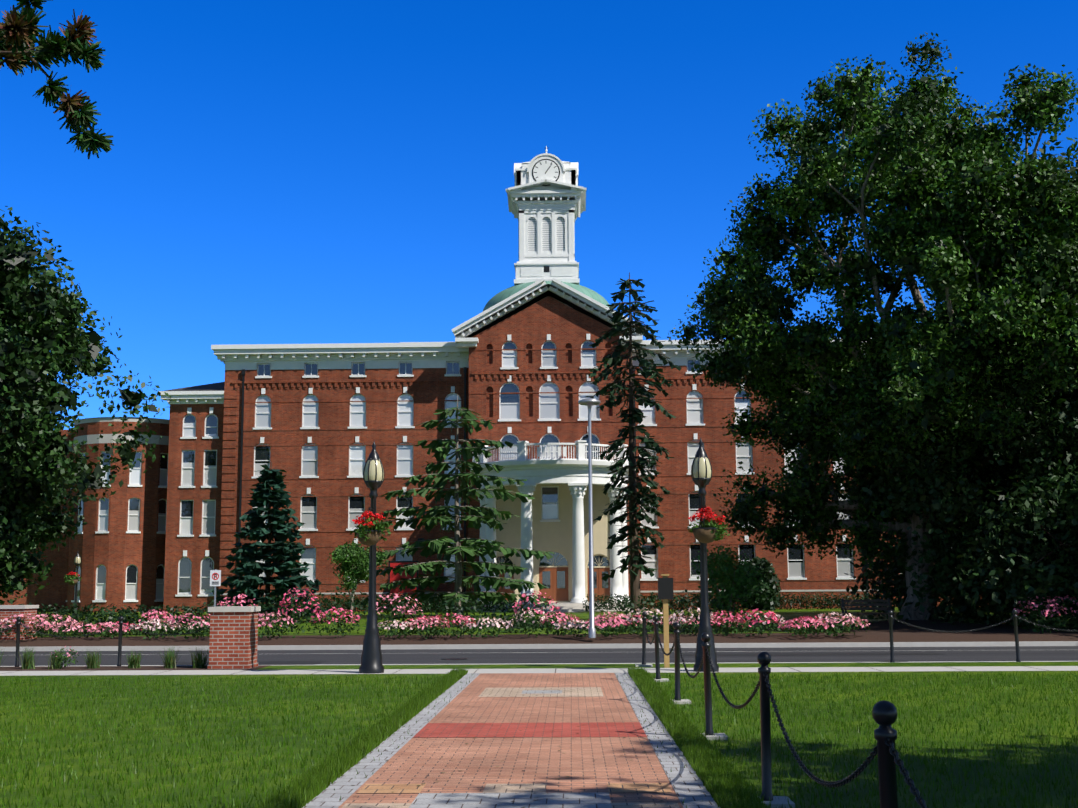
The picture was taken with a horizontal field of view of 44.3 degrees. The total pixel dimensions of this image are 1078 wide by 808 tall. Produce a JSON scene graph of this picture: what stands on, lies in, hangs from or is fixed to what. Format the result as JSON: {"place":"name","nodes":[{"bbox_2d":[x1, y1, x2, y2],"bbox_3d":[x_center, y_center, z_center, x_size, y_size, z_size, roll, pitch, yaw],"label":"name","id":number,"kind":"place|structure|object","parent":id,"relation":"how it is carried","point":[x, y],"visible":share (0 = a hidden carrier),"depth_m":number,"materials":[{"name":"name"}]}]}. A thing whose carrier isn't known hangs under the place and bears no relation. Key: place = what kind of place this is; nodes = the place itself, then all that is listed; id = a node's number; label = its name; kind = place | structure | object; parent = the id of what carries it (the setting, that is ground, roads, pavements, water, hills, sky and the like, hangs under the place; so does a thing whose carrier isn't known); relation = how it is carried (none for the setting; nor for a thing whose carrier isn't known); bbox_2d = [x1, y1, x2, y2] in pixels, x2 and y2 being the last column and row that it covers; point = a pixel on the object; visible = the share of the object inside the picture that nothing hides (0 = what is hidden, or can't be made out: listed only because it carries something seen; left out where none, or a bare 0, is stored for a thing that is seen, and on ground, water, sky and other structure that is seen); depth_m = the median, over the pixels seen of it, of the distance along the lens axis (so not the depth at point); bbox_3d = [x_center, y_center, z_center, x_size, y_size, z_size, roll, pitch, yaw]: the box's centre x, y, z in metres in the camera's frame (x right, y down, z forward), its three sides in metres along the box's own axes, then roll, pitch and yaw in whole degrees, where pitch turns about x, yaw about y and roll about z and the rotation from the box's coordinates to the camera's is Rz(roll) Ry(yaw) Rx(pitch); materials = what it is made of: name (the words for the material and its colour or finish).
{"place":"outdoors","nodes":[
{"label":"outdoors","id":0,"kind":"place"},
{"bbox_2d":[0,0,113,158],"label":"branch","id":1,"kind":"object","parent":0,"point":[18,30],"depth_m":11.96,"materials":[{"name":"green plant"}]},
{"bbox_2d":[0,607,1077,807],"bbox_3d":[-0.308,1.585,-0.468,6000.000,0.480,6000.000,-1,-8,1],"label":"lawn","id":2,"kind":"structure","parent":0,"point":[791,614],"depth_m":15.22,"materials":[{"name":"green plant"}]},
{"bbox_2d":[0,605,38,639],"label":"brick wall","id":3,"kind":"structure","parent":2,"relation":"on","point":[7,611],"depth_m":38.77,"materials":[{"name":"brick"}]},
{"bbox_2d":[64,552,81,620],"bbox_3d":[-20.890,8.180,59.325,0.752,3.241,1.105,-1,-8,1],"label":"lamp post","id":4,"kind":"object","parent":2,"relation":"on","point":[77,561],"depth_m":59.41,"materials":[{"name":"black metal"}]},
{"bbox_2d":[0,206,170,604],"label":"tree","id":5,"kind":"object","parent":2,"relation":"on","point":[35,477],"depth_m":42.69,"materials":[{"name":"green plant"}]},
{"bbox_2d":[207,606,260,668],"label":"brick pier","id":6,"kind":"structure","parent":2,"relation":"on","point":[233,642],"depth_m":26.34,"materials":[{"name":"brick"}]},
{"bbox_2d":[206,462,327,620],"bbox_3d":[-12.191,6.251,59.925,5.245,7.277,5.161,-1,-8,1],"label":"blue spruce","id":7,"kind":"object","parent":2,"relation":"on","point":[289,556],"depth_m":59.29,"materials":[{"name":"plant"}]},
{"bbox_2d":[327,541,388,621],"bbox_3d":[-7.823,7.723,57.615,2.393,3.548,3.349,-1,-8,1],"label":"small tree","id":8,"kind":"object","parent":2,"relation":"on","point":[355,556],"depth_m":57.01,"materials":[{"name":"green plant"}]},
{"bbox_2d":[388,561,417,606],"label":"red banner","id":9,"kind":"object","parent":2,"relation":"on","point":[392,577],"visible":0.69,"depth_m":84.21,"materials":[{"name":"red"}]},
{"bbox_2d":[345,394,554,616],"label":"conifer tree","id":10,"kind":"object","parent":2,"relation":"on","point":[471,550],"depth_m":67.23,"materials":[{"name":"green plant"}]},
{"bbox_2d":[19,586,887,634],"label":"hedges","id":11,"kind":"object","parent":2,"relation":"on","point":[445,606],"visible":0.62,"depth_m":42.58,"materials":[{"name":"green plant"}]},
{"bbox_2d":[0,146,981,611],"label":"building","id":12,"kind":"structure","parent":2,"relation":"on","point":[314,420],"depth_m":88.28,"materials":[{"name":"brick"}]},
{"bbox_2d":[483,281,609,310],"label":"dome roof","id":13,"kind":"structure","parent":12,"relation":"on","point":[507,293],"depth_m":92.81,"materials":[{"name":"teal metal"}]},
{"bbox_2d":[302,673,719,807],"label":"walkway pavers","id":14,"kind":"object","parent":2,"relation":"on","point":[605,764],"visible":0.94,"depth_m":12.36,"materials":[{"name":"brick"}]},
{"bbox_2d":[320,673,693,807],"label":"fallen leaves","id":15,"kind":"object","parent":14,"relation":"on","point":[516,752],"visible":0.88,"depth_m":12.43,"materials":[{"name":"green plant"}]},
{"bbox_2d":[305,674,721,807],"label":"walkway weeds","id":16,"kind":"object","parent":14,"relation":"on","point":[469,681],"visible":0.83,"depth_m":14.43,"materials":[{"name":"green plant"}]},
{"bbox_2d":[0,587,1077,640],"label":"rose bed","id":17,"kind":"object","parent":2,"relation":"on","point":[618,621],"visible":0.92,"depth_m":38.61,"materials":[{"name":"pink plant"}]},
{"bbox_2d":[0,619,1077,670],"bbox_3d":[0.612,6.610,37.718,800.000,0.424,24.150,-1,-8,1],"label":"mulch beds","id":18,"kind":"object","parent":2,"relation":"on","point":[879,632],"visible":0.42,"depth_m":37.98,"materials":[{"name":"brown soil"}]},
{"bbox_2d":[51,646,78,667],"bbox_3d":[-9.562,5.098,26.694,0.572,0.458,0.507,-1,-8,1],"label":"pink perennial","id":19,"kind":"object","parent":18,"relation":"on","point":[69,656],"visible":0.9,"depth_m":26.64,"materials":[{"name":"green plant"}]},
{"bbox_2d":[0,644,208,668],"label":"grass tufts","id":20,"kind":"object","parent":18,"relation":"on","point":[92,663],"visible":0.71,"depth_m":26.62,"materials":[{"name":"green plant"}]},
{"bbox_2d":[210,569,220,606],"bbox_3d":[-9.349,5.778,38.140,0.310,2.000,0.045,-1,-8,1],"label":"no parking sign","id":21,"kind":"object","parent":18,"relation":"on","point":[215,577],"visible":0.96,"depth_m":38.22,"materials":[{"name":"silver metal"}]},
{"bbox_2d":[578,398,600,637],"bbox_3d":[1.487,3.228,37.992,0.660,6.880,0.660,-1,-8,1],"label":"pole","id":22,"kind":"object","parent":18,"relation":"on","point":[589,403],"visible":1,"depth_m":37.91,"materials":[{"name":"grey metal"}]},
{"bbox_2d":[0,609,1077,807],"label":"chain posts","id":23,"kind":"object","parent":2,"relation":"on","point":[884,713],"visible":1,"depth_m":9.52,"materials":[{"name":"black metal"}]},
{"bbox_2d":[0,641,1077,675],"bbox_3d":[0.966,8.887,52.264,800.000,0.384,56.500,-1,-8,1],"label":"sidewalk kerbs","id":24,"kind":"structure","parent":2,"relation":"on","point":[577,646],"depth_m":27.18,"materials":[{"name":"concrete"}]},
{"bbox_2d":[350,441,392,673],"bbox_3d":[-3.169,2.811,24.680,0.772,4.380,1.100,3,-9,-21],"label":"lamp post","id":25,"kind":"object","parent":24,"relation":"on","point":[373,478],"depth_m":24.71,"materials":[{"name":"black metal"}]},
{"bbox_2d":[688,437,729,671],"bbox_3d":[3.149,2.762,24.604,0.771,4.380,1.031,-1,-8,1],"label":"lamp post","id":26,"kind":"object","parent":24,"relation":"on","point":[701,471],"depth_m":24.63,"materials":[{"name":"black metal"}]},
{"bbox_2d":[585,272,680,612],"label":"conifer tree","id":27,"kind":"object","parent":2,"relation":"on","point":[650,443],"depth_m":75.81,"materials":[{"name":"green plant"}]},
{"bbox_2d":[658,574,673,667],"bbox_3d":[2.492,4.261,25.946,0.300,1.830,0.180,-1,-8,1],"label":"wooden sign post","id":28,"kind":"object","parent":2,"relation":"on","point":[665,588],"visible":0.9,"depth_m":25.93,"materials":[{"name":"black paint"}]},
{"bbox_2d":[691,544,765,625],"bbox_3d":[6.475,6.303,45.711,2.567,2.886,2.656,-1,-8,1],"label":"bright shrub","id":29,"kind":"object","parent":2,"relation":"on","point":[724,570],"depth_m":45.29,"materials":[{"name":"green plant"}]},
{"bbox_2d":[840,598,894,626],"bbox_3d":[11.076,7.057,44.573,1.700,1.000,0.550,-1,-8,1],"label":"park bench","id":30,"kind":"object","parent":2,"relation":"on","point":[845,607],"visible":0.77,"depth_m":44.82,"materials":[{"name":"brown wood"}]},
{"bbox_2d":[667,32,1077,619],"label":"tree","id":31,"kind":"object","parent":2,"relation":"on","point":[967,171],"depth_m":43.24,"materials":[{"name":"green plant"}]},
{"bbox_2d":[734,482,1020,610],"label":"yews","id":32,"kind":"object","parent":2,"relation":"on","point":[766,599],"visible":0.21,"depth_m":79.97,"materials":[{"name":"green plant"}]},
{"bbox_2d":[832,395,1066,616],"bbox_3d":[25.783,0.217,59.053,28.040,18.657,20.614,-1,-8,1],"label":"tree","id":33,"kind":"object","parent":2,"relation":"on","point":[881,582],"depth_m":53.89,"materials":[{"name":"green plant"}]},
{"bbox_2d":[839,127,1077,629],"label":"tree","id":34,"kind":"object","parent":2,"relation":"on","point":[1015,533],"depth_m":41.82,"materials":[{"name":"green plant"}]},
{"bbox_2d":[866,152,1077,518],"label":"tree","id":35,"kind":"object","parent":2,"relation":"on","point":[1073,394],"depth_m":44.81,"materials":[{"name":"green plant"}]},
{"bbox_2d":[0,646,1077,665],"bbox_3d":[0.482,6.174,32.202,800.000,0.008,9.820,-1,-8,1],"label":"road asphalt","id":36,"kind":"structure","parent":0,"point":[634,655],"depth_m":33.02,"materials":[{"name":"grey asphalt"}]},
{"bbox_2d":[0,0,1077,429],"label":"sky","id":37,"kind":"structure","parent":0,"point":[274,171],"materials":[{"name":"blue"}]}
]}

